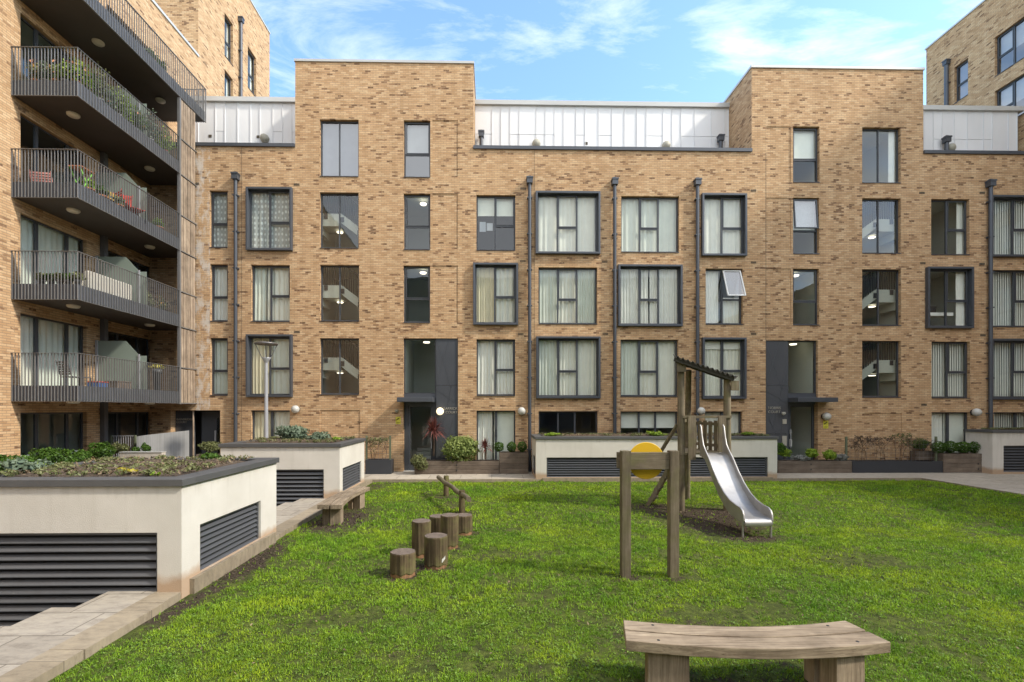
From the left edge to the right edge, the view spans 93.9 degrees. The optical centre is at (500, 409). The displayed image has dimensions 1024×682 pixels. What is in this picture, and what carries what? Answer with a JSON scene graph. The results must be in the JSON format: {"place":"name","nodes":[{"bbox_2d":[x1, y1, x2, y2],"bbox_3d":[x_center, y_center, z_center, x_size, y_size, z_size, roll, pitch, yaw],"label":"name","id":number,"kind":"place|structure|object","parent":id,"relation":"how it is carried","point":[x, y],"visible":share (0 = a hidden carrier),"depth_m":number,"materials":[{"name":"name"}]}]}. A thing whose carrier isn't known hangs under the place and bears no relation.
{"place":"outdoors","nodes":[
{"label":"outdoors","id":0,"kind":"place"},
{"bbox_2d":[0,0,270,462],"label":"apartment building","id":1,"kind":"structure","parent":0,"point":[64,222],"depth_m":16.43,"materials":[{"name":"brick"}]},
{"bbox_2d":[20,412,82,462],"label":"sliding door","id":2,"kind":"structure","parent":1,"relation":"in","point":[38,430],"depth_m":16.79,"materials":[{"name":"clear glass"}]},
{"bbox_2d":[20,313,82,385],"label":"sliding door","id":3,"kind":"structure","parent":1,"relation":"in","point":[39,335],"depth_m":15.55,"materials":[{"name":"clear glass"}]},
{"bbox_2d":[20,214,82,283],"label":"sliding door","id":4,"kind":"structure","parent":1,"relation":"in","point":[35,235],"depth_m":15.43,"materials":[{"name":"clear glass"}]},
{"bbox_2d":[20,115,82,184],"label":"sliding door","id":5,"kind":"structure","parent":1,"relation":"in","point":[31,135],"depth_m":16.38,"materials":[{"name":"black glass"}]},
{"bbox_2d":[20,16,82,79],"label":"sliding door","id":6,"kind":"structure","parent":1,"relation":"in","point":[29,36],"depth_m":15.69,"materials":[{"name":"black glass"}]},
{"bbox_2d":[63,57,93,87],"bbox_3d":[-12.808,-10.094,14.514,0.690,1.108,0.741,0,0,-32],"label":"potted plant","id":7,"kind":"object","parent":1,"relation":"on","point":[69,71],"visible":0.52,"depth_m":14.41,"materials":[{"name":"green plant"}]},
{"bbox_2d":[73,271,130,299],"bbox_3d":[-13.093,-3.970,15.666,0.820,0.620,1.930,0,0,-1],"label":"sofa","id":8,"kind":"object","parent":1,"relation":"on","point":[105,284],"visible":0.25,"depth_m":15.33,"materials":[{"name":"white fabric"}]},
{"bbox_2d":[108,412,147,456],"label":"sliding door","id":9,"kind":"structure","parent":1,"relation":"in","point":[119,423],"depth_m":20.03,"materials":[{"name":"black glass"}]},
{"bbox_2d":[108,331,147,361],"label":"sliding door","id":10,"kind":"structure","parent":1,"relation":"in","point":[138,344],"depth_m":20.02,"materials":[{"name":"black glass"}]},
{"bbox_2d":[225,17,233,66],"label":"window","id":11,"kind":"structure","parent":1,"relation":"in","point":[227,45],"depth_m":26.05,"materials":[{"name":"grey glass"}]},
{"bbox_2d":[248,50,255,96],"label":"window","id":12,"kind":"structure","parent":1,"relation":"in","point":[250,60],"depth_m":28.62,"materials":[{"name":"grey glass"}]},
{"bbox_2d":[0,472,371,675],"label":"paving","id":13,"kind":"structure","parent":0,"point":[26,640],"depth_m":5.83,"materials":[{"name":"stone"}]},
{"bbox_2d":[119,451,165,457],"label":"wall","id":14,"kind":"structure","parent":13,"relation":"on","point":[146,454],"depth_m":16.76,"materials":[{"name":"stone"}]},
{"bbox_2d":[137,431,188,457],"bbox_3d":[-12.738,1.696,18.132,0.142,1.707,1.836,0,0,28],"label":"screen fence","id":15,"kind":"object","parent":13,"relation":"on","point":[176,444],"visible":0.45,"depth_m":18.23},
{"bbox_2d":[0,479,372,681],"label":"kerb","id":16,"kind":"structure","parent":13,"relation":"on","point":[56,660],"depth_m":5.50,"materials":[{"name":"stone"}]},
{"bbox_2d":[254,341,277,437],"bbox_3d":[-8.386,0.101,17.092,0.770,4.998,0.770,0,0,-1],"label":"street lamp","id":17,"kind":"object","parent":13,"relation":"on","point":[266,359],"visible":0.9,"depth_m":17.04,"materials":[{"name":"metal"}]},
{"bbox_2d":[365,459,393,473],"bbox_3d":[-4.916,2.312,19.409,1.035,0.568,0.500,0,0,-1],"label":"metal trough","id":18,"kind":"object","parent":13,"relation":"on","point":[379,466],"visible":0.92,"depth_m":19.16,"materials":[{"name":"grey metal"}]},
{"bbox_2d":[48,478,1023,681],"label":"lawn","id":19,"kind":"structure","parent":0,"point":[690,611],"depth_m":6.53,"materials":[{"name":"plant"}]},
{"bbox_2d":[317,486,369,524],"bbox_3d":[-3.887,2.494,12.016,0.616,0.713,2.644,0,0,-1],"label":"curved bench","id":20,"kind":"object","parent":19,"relation":"on","point":[332,506],"visible":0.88,"depth_m":11.21,"materials":[{"name":"brown wood"}]},
{"bbox_2d":[390,548,415,578],"bbox_3d":[-1.562,2.509,7.635,0.413,0.479,0.396,0,0,-1],"label":"log stump","id":21,"kind":"object","parent":19,"relation":"on","point":[402,563],"visible":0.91,"depth_m":7.49,"materials":[{"name":"brown wood"}]},
{"bbox_2d":[412,518,430,557],"bbox_3d":[-1.442,2.385,8.672,0.351,0.731,0.361,0,0,-1],"label":"log stump","id":22,"kind":"object","parent":19,"relation":"on","point":[421,528],"visible":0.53,"depth_m":8.51,"materials":[{"name":"brown wood"}]},
{"bbox_2d":[429,514,440,532],"bbox_3d":[-1.257,2.445,9.629,0.371,0.600,0.356,0,0,-1],"label":"log stump","id":23,"kind":"object","parent":19,"relation":"on","point":[435,519],"visible":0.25,"depth_m":9.46,"materials":[{"name":"brown wood"}]},
{"bbox_2d":[424,533,447,569],"bbox_3d":[-1.091,2.439,8.054,0.397,0.627,0.385,0,0,-1],"label":"log stump","id":24,"kind":"object","parent":19,"relation":"on","point":[435,551],"visible":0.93,"depth_m":7.89,"materials":[{"name":"brown wood"}]},
{"bbox_2d":[441,513,458,549],"bbox_3d":[-0.983,2.390,9.188,0.345,0.725,0.357,0,0,-1],"label":"log stump","id":25,"kind":"object","parent":19,"relation":"on","point":[450,525],"visible":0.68,"depth_m":9.04,"materials":[{"name":"brown wood"}]},
{"bbox_2d":[436,475,470,512],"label":"balance beam","id":26,"kind":"structure","parent":19,"relation":"on","point":[462,494],"depth_m":12.64,"materials":[{"name":"brown wood"}]},
{"bbox_2d":[458,513,472,535],"bbox_3d":[-0.790,2.495,10.167,0.379,0.503,0.364,0,0,-1],"label":"log stump","id":27,"kind":"object","parent":19,"relation":"on","point":[465,525],"visible":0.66,"depth_m":10.00,"materials":[{"name":"brown wood"}]},
{"bbox_2d":[105,482,1023,681],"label":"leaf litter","id":28,"kind":"object","parent":19,"relation":"on","point":[602,586],"visible":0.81,"depth_m":6.67,"materials":[{"name":"brown plant"}]},
{"bbox_2d":[113,499,1019,681],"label":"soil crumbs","id":29,"kind":"object","parent":19,"relation":"on","point":[546,557],"visible":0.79,"depth_m":8.46,"materials":[{"name":"brown soil"}]},
{"bbox_2d":[616,442,678,578],"bbox_3d":[2.325,1.714,7.568,0.941,2.373,0.190,0,0,-1],"label":"play panel frame","id":30,"kind":"object","parent":19,"relation":"on","point":[645,460],"visible":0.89,"depth_m":7.48,"materials":[{"name":"brown wood"}]},
{"bbox_2d":[646,354,773,537],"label":"slide tower","id":31,"kind":"structure","parent":19,"relation":"on","point":[742,504],"depth_m":12.36,"materials":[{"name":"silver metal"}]},
{"bbox_2d":[623,620,889,681],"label":"curved bench","id":32,"kind":"object","parent":19,"relation":"on","point":[837,651],"visible":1,"depth_m":4.41,"materials":[{"name":"brown wood"}]},
{"bbox_2d":[252,0,982,104],"label":"sky","id":33,"kind":"structure","parent":0,"point":[572,50],"materials":[{"name":"blue"}]},
{"bbox_2d":[364,471,1023,493],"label":"path","id":34,"kind":"structure","parent":0,"point":[1014,483],"depth_m":18.51,"materials":[{"name":"grey concrete"}]},
{"bbox_2d":[414,460,498,473],"bbox_3d":[-1.767,2.337,19.438,3.390,0.517,0.563,0,0,-1],"label":"timber planter","id":35,"kind":"object","parent":34,"relation":"on","point":[464,467],"visible":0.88,"depth_m":19.17,"materials":[{"name":"brown wood"}]},
{"bbox_2d":[410,453,427,470],"bbox_3d":[-3.246,2.102,19.092,0.789,0.691,0.650,0,0,-1],"label":"euonymus shrub","id":36,"kind":"object","parent":35,"relation":"on","point":[418,461],"visible":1,"depth_m":18.99,"materials":[{"name":"green plant"}]},
{"bbox_2d":[418,417,443,455],"bbox_3d":[-2.708,1.061,19.401,1.359,1.659,1.403,0,0,-1],"label":"cordyline","id":37,"kind":"object","parent":35,"relation":"on","point":[432,427],"visible":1,"depth_m":19.32,"materials":[{"name":"red plant"}]},
{"bbox_2d":[439,435,481,461],"bbox_3d":[-1.634,1.638,19.417,1.718,1.223,0.966,0,0,-1],"label":"variegated shrub","id":38,"kind":"object","parent":35,"relation":"on","point":[456,447],"visible":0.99,"depth_m":19.25,"materials":[{"name":"green plant"}]},
{"bbox_2d":[499,451,527,473],"bbox_3d":[0.525,2.172,19.544,1.169,0.847,0.600,0,0,-1],"label":"timber planter","id":39,"kind":"object","parent":34,"relation":"on","point":[514,462],"visible":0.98,"depth_m":19.25,"materials":[{"name":"brown wood"}]},
{"bbox_2d":[373,478,1023,495],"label":"path edge","id":40,"kind":"object","parent":34,"relation":"on","point":[527,480],"visible":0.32,"depth_m":17.79,"materials":[{"name":"concrete"}]},
{"bbox_2d":[777,460,851,472],"bbox_3d":[12.794,2.353,19.718,3.040,0.487,0.563,0,0,-1],"label":"timber planter","id":41,"kind":"object","parent":34,"relation":"on","point":[812,466],"visible":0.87,"depth_m":19.45,"materials":[{"name":"brown wood"}]},
{"bbox_2d":[848,460,942,472],"bbox_3d":[16.255,2.362,19.816,3.776,0.469,0.500,0,0,-1],"label":"metal trough","id":42,"kind":"object","parent":34,"relation":"on","point":[894,466],"visible":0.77,"depth_m":19.57,"materials":[{"name":"grey metal"}]},
{"bbox_2d":[845,436,936,460],"bbox_3d":[16.189,1.715,19.814,3.852,1.170,0.060,0,0,-1],"label":"trellis","id":43,"kind":"object","parent":42,"relation":"attached to","point":[858,457],"visible":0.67,"depth_m":19.82,"materials":[{"name":"grey metal"}]},
{"bbox_2d":[933,452,981,472],"bbox_3d":[19.140,2.209,19.885,2.026,0.774,0.613,0,0,-1],"label":"timber planter","id":44,"kind":"object","parent":34,"relation":"on","point":[958,462],"visible":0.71,"depth_m":19.59,"materials":[{"name":"brown wood"}]},
{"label":"ground","id":45,"kind":"structure","parent":0,"visible":0},
{"bbox_2d":[0,454,278,625],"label":"vent planter","id":46,"kind":"object","parent":45,"relation":"on","point":[72,534],"visible":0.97,"depth_m":6.83,"materials":[{"name":"paint"}]},
{"bbox_2d":[0,457,53,472],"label":"hellebore","id":47,"kind":"object","parent":46,"relation":"on","point":[18,463],"visible":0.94,"depth_m":7.37,"materials":[{"name":"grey plant"}]},
{"bbox_2d":[218,436,365,505],"bbox_3d":[-6.416,2.491,15.230,3.545,3.218,2.790,0,0,-1],"label":"vent planter","id":48,"kind":"object","parent":45,"relation":"on","point":[326,467],"visible":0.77,"depth_m":13.94,"materials":[{"name":"paint"}]},
{"bbox_2d":[274,424,309,438],"bbox_3d":[-6.703,0.760,15.390,1.112,0.565,0.751,0,0,-1],"label":"hebe shrub","id":49,"kind":"object","parent":48,"relation":"on","point":[296,431],"visible":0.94,"depth_m":15.23,"materials":[{"name":"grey plant"}]},
{"bbox_2d":[150,58,1023,471],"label":"apartment building","id":50,"kind":"structure","parent":45,"relation":"on","point":[802,252],"depth_m":20.25,"materials":[{"name":"brick"}]},
{"bbox_2d":[202,412,219,452],"bbox_3d":[-12.184,1.339,20.300,1.030,2.482,0.100,0,0,-1],"label":"door","id":51,"kind":"structure","parent":50,"relation":"in","point":[210,420],"depth_m":20.30,"materials":[{"name":"paint"}]},
{"bbox_2d":[209,192,227,247],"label":"window","id":52,"kind":"structure","parent":50,"relation":"in","point":[219,200],"depth_m":20.07,"materials":[{"name":"grey glass"}]},
{"bbox_2d":[210,265,227,321],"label":"window","id":53,"kind":"structure","parent":50,"relation":"in","point":[219,272],"depth_m":20.07,"materials":[{"name":"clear glass"}]},
{"bbox_2d":[210,338,227,395],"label":"window","id":54,"kind":"structure","parent":50,"relation":"in","point":[219,345],"depth_m":20.07,"materials":[{"name":"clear glass"}]},
{"bbox_2d":[250,191,289,247],"bbox_3d":[-9.573,-7.873,19.975,1.722,2.473,0.175,0,0,-1],"label":"window","id":55,"kind":"structure","parent":50,"relation":"in","point":[269,210],"depth_m":20.04,"materials":[{"name":"grey glass"}]},
{"bbox_2d":[250,337,289,394],"bbox_3d":[-9.577,-1.801,19.984,1.710,2.459,0.192,0,0,-1],"label":"window","id":56,"kind":"structure","parent":50,"relation":"in","point":[279,363],"depth_m":20.04,"materials":[{"name":"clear glass"}]},
{"bbox_2d":[251,266,289,321],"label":"window","id":57,"kind":"structure","parent":50,"relation":"in","point":[271,284],"depth_m":20.11,"materials":[{"name":"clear glass"}]},
{"bbox_2d":[253,410,289,438],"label":"window","id":58,"kind":"structure","parent":50,"relation":"in","point":[276,418],"depth_m":20.11,"materials":[{"name":"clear glass"}]},
{"bbox_2d":[320,121,358,176],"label":"window","id":59,"kind":"structure","parent":50,"relation":"in","point":[339,139],"depth_m":20.17,"materials":[{"name":"grey glass"}]},
{"bbox_2d":[320,339,358,394],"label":"window","id":60,"kind":"structure","parent":50,"relation":"in","point":[339,357],"depth_m":21.23,"materials":[{"name":"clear glass"}]},
{"bbox_2d":[321,194,358,248],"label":"window","id":61,"kind":"structure","parent":50,"relation":"in","point":[339,212],"depth_m":20.69,"materials":[{"name":"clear glass"}]},
{"bbox_2d":[321,266,358,321],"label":"window","id":62,"kind":"structure","parent":50,"relation":"in","point":[339,284],"depth_m":20.88,"materials":[{"name":"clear glass"}]},
{"bbox_2d":[403,266,429,322],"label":"window","id":63,"kind":"structure","parent":50,"relation":"in","point":[416,279],"depth_m":22.78,"materials":[{"name":"clear glass"}]},
{"bbox_2d":[404,122,429,177],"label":"window","id":64,"kind":"structure","parent":50,"relation":"in","point":[416,134],"depth_m":20.24,"materials":[{"name":"grey glass"}]},
{"bbox_2d":[404,195,429,249],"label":"window","id":65,"kind":"structure","parent":50,"relation":"in","point":[416,207],"depth_m":22.23,"materials":[{"name":"clear glass"}]},
{"bbox_2d":[404,339,435,393],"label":"window","id":66,"kind":"structure","parent":50,"relation":"in","point":[419,354],"depth_m":22.58,"materials":[{"name":"clear glass"}]},
{"bbox_2d":[404,402,435,469],"bbox_3d":[-3.386,1.125,20.169,1.357,2.890,0.140,0,0,-1],"label":"door frame","id":67,"kind":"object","parent":50,"relation":"in","point":[407,405],"depth_m":20.15,"materials":[{"name":"black metal"}]},
{"bbox_2d":[476,196,514,250],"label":"window","id":68,"kind":"structure","parent":50,"relation":"in","point":[495,215],"depth_m":20.34,"materials":[{"name":"clear glass"}]},
{"bbox_2d":[475,266,515,322],"bbox_3d":[-0.215,-4.814,20.162,1.706,2.454,0.189,0,0,-1],"label":"window","id":69,"kind":"structure","parent":50,"relation":"in","point":[495,286],"depth_m":20.21,"materials":[{"name":"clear glass"}]},
{"bbox_2d":[477,340,514,395],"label":"window","id":70,"kind":"structure","parent":50,"relation":"in","point":[495,358],"depth_m":20.29,"materials":[{"name":"clear glass"}]},
{"bbox_2d":[477,411,514,459],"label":"window","id":71,"kind":"structure","parent":50,"relation":"in","point":[492,426],"depth_m":20.30,"materials":[{"name":"clear glass"}]},
{"bbox_2d":[538,268,596,323],"bbox_3d":[2.826,-4.780,20.223,2.516,2.417,0.343,0,0,-1],"label":"window","id":72,"kind":"structure","parent":50,"relation":"in","point":[565,295],"depth_m":20.35,"materials":[{"name":"clear glass"}]},
{"bbox_2d":[539,411,596,433],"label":"window","id":73,"kind":"structure","parent":50,"relation":"in","point":[561,422],"depth_m":22.92,"materials":[{"name":"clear glass"}]},
{"bbox_2d":[538,195,597,251],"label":"window","id":74,"kind":"structure","parent":50,"relation":"in","point":[565,222],"depth_m":20.27,"materials":[{"name":"clear glass"}]},
{"bbox_2d":[538,339,597,395],"bbox_3d":[2.826,-1.752,20.223,2.599,2.462,0.194,0,0,-1],"label":"window","id":75,"kind":"structure","parent":50,"relation":"in","point":[566,367],"depth_m":20.27,"materials":[{"name":"clear glass"}]},
{"bbox_2d":[621,340,676,396],"bbox_3d":[6.265,-1.741,20.291,2.507,2.431,0.334,0,0,-1],"label":"window","id":76,"kind":"structure","parent":50,"relation":"in","point":[648,367],"depth_m":20.42,"materials":[{"name":"clear glass"}]},
{"bbox_2d":[621,411,676,433],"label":"window","id":77,"kind":"structure","parent":50,"relation":"in","point":[631,421],"depth_m":20.43,"materials":[{"name":"clear glass"}]},
{"bbox_2d":[620,267,678,323],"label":"window","id":78,"kind":"structure","parent":50,"relation":"in","point":[647,295],"depth_m":20.34,"materials":[{"name":"clear glass"}]},
{"bbox_2d":[621,197,678,252],"bbox_3d":[6.303,-7.811,20.286,2.457,2.402,0.323,0,0,-1],"label":"window","id":79,"kind":"structure","parent":50,"relation":"in","point":[648,224],"depth_m":20.42,"materials":[{"name":"clear glass"}]},
{"bbox_2d":[705,411,740,433],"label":"window","id":80,"kind":"structure","parent":50,"relation":"in","point":[736,415],"depth_m":20.48,"materials":[{"name":"clear glass"}]},
{"bbox_2d":[704,197,742,253],"bbox_3d":[9.395,-7.774,20.337,1.771,2.496,0.174,0,0,-1],"label":"window","id":81,"kind":"structure","parent":50,"relation":"in","point":[723,216],"depth_m":20.40,"materials":[{"name":"clear glass"}]},
{"bbox_2d":[705,340,741,396],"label":"window","id":82,"kind":"structure","parent":50,"relation":"in","point":[722,355],"depth_m":20.39,"materials":[{"name":"clear glass"}]},
{"bbox_2d":[706,269,745,324],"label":"window","id":83,"kind":"structure","parent":50,"relation":"in","point":[723,287],"depth_m":20.48,"materials":[{"name":"clear glass"}]},
{"bbox_2d":[788,402,814,459],"bbox_3d":[12.840,1.125,20.480,1.247,2.890,0.140,0,0,-1],"label":"door","id":84,"kind":"structure","parent":50,"relation":"in","point":[790,404],"depth_m":20.47,"materials":[{"name":"black metal"}]},
{"bbox_2d":[788,341,815,393],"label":"window","id":85,"kind":"structure","parent":50,"relation":"in","point":[801,354],"depth_m":21.29,"materials":[{"name":"clear glass"}]},
{"bbox_2d":[793,269,816,324],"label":"window","id":86,"kind":"structure","parent":50,"relation":"in","point":[804,281],"depth_m":21.47,"materials":[{"name":"clear glass"}]},
{"bbox_2d":[793,199,819,253],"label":"window","id":87,"kind":"structure","parent":50,"relation":"in","point":[805,211],"depth_m":20.56,"materials":[{"name":"clear glass"}]},
{"bbox_2d":[793,128,819,182],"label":"window","id":88,"kind":"structure","parent":50,"relation":"in","point":[804,139],"depth_m":20.56,"materials":[{"name":"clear glass"}]},
{"bbox_2d":[862,199,900,253],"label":"window","id":89,"kind":"structure","parent":50,"relation":"in","point":[879,217],"depth_m":20.88,"materials":[{"name":"clear glass"}]},
{"bbox_2d":[862,129,900,183],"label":"window","id":90,"kind":"structure","parent":50,"relation":"in","point":[879,146],"depth_m":21.38,"materials":[{"name":"clear glass"}]},
{"bbox_2d":[862,270,900,325],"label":"window","id":91,"kind":"structure","parent":50,"relation":"in","point":[879,287],"depth_m":20.84,"materials":[{"name":"clear glass"}]},
{"bbox_2d":[862,341,900,397],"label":"window","id":92,"kind":"structure","parent":50,"relation":"in","point":[879,358],"depth_m":20.79,"materials":[{"name":"clear glass"}]},
{"bbox_2d":[930,270,967,325],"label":"window","id":93,"kind":"structure","parent":50,"relation":"in","point":[948,288],"depth_m":21.08,"materials":[{"name":"clear glass"}]},
{"bbox_2d":[932,342,966,397],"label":"window","id":94,"kind":"structure","parent":50,"relation":"in","point":[949,359],"depth_m":20.69,"materials":[{"name":"clear glass"}]},
{"bbox_2d":[932,412,966,451],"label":"window","id":95,"kind":"structure","parent":50,"relation":"in","point":[947,426],"depth_m":20.68,"materials":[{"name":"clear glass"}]},
{"bbox_2d":[931,200,969,254],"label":"window","id":96,"kind":"structure","parent":50,"relation":"in","point":[948,217],"depth_m":21.36,"materials":[{"name":"clear glass"}]},
{"bbox_2d":[993,271,1023,326],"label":"window","id":97,"kind":"structure","parent":50,"relation":"in","point":[1008,286],"depth_m":20.74,"materials":[{"name":"clear glass"}]},
{"bbox_2d":[994,412,1023,427],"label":"window","id":98,"kind":"structure","parent":50,"relation":"in","point":[1001,419],"depth_m":20.74,"materials":[{"name":"clear glass"}]},
{"bbox_2d":[994,199,1023,253],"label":"window","id":99,"kind":"structure","parent":50,"relation":"in","point":[1008,213],"depth_m":20.66,"materials":[{"name":"clear glass"}]},
{"bbox_2d":[994,341,1023,397],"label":"window","id":100,"kind":"structure","parent":50,"relation":"in","point":[1008,355],"depth_m":20.66,"materials":[{"name":"clear glass"}]},
{"bbox_2d":[531,432,778,481],"bbox_3d":[5.849,1.899,18.773,9.196,2.001,1.875,0,0,-1],"label":"vent planter","id":101,"kind":"object","parent":45,"relation":"on","point":[581,457],"visible":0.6,"depth_m":17.93,"materials":[{"name":"paint"}]},
{"bbox_2d":[925,0,1023,150],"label":"apartment building","id":102,"kind":"structure","parent":45,"relation":"on","point":[975,56],"depth_m":24.34,"materials":[{"name":"brick"}]},
{"bbox_2d":[954,60,967,103],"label":"window","id":103,"kind":"structure","parent":102,"relation":"in","point":[962,70],"depth_m":25.62,"materials":[{"name":"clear glass"}]},
{"bbox_2d":[995,19,1023,76],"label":"window","id":104,"kind":"structure","parent":102,"relation":"in","point":[1010,45],"depth_m":23.50,"materials":[{"name":"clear glass"}]},
{"bbox_2d":[997,75,1023,116],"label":"window","id":105,"kind":"structure","parent":102,"relation":"in","point":[1012,94],"depth_m":23.22,"materials":[{"name":"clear glass"}]},
{"bbox_2d":[963,427,1023,473],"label":"vent planter","id":106,"kind":"object","parent":45,"relation":"on","point":[1001,450],"visible":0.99,"depth_m":19.26,"materials":[{"name":"stone"}]},
{"bbox_3d":[-13.391,2.288,12.445,1.600,0.625,8.400,0,0,-1],"label":"raised bed","id":107,"kind":"object","parent":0,"visible":0},
{"bbox_2d":[28,447,61,464],"bbox_3d":[-13.255,1.517,13.875,0.756,0.865,0.653,0,0,-1],"label":"hedge bush","id":108,"kind":"object","parent":107,"relation":"on","point":[44,454],"visible":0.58,"depth_m":13.79,"materials":[{"name":"green plant"}]},
{"bbox_2d":[48,447,77,462],"bbox_3d":[-13.243,1.515,14.449,0.614,0.798,0.972,0,0,-1],"label":"hedge bush","id":109,"kind":"object","parent":107,"relation":"on","point":[67,456],"visible":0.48,"depth_m":14.46,"materials":[{"name":"green plant"}]},
{"bbox_2d":[87,441,115,459],"bbox_3d":[-13.225,1.477,15.821,0.708,0.862,0.759,0,0,-1],"label":"hedge bush","id":110,"kind":"object","parent":107,"relation":"on","point":[100,449],"visible":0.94,"depth_m":15.72,"materials":[{"name":"green plant"}]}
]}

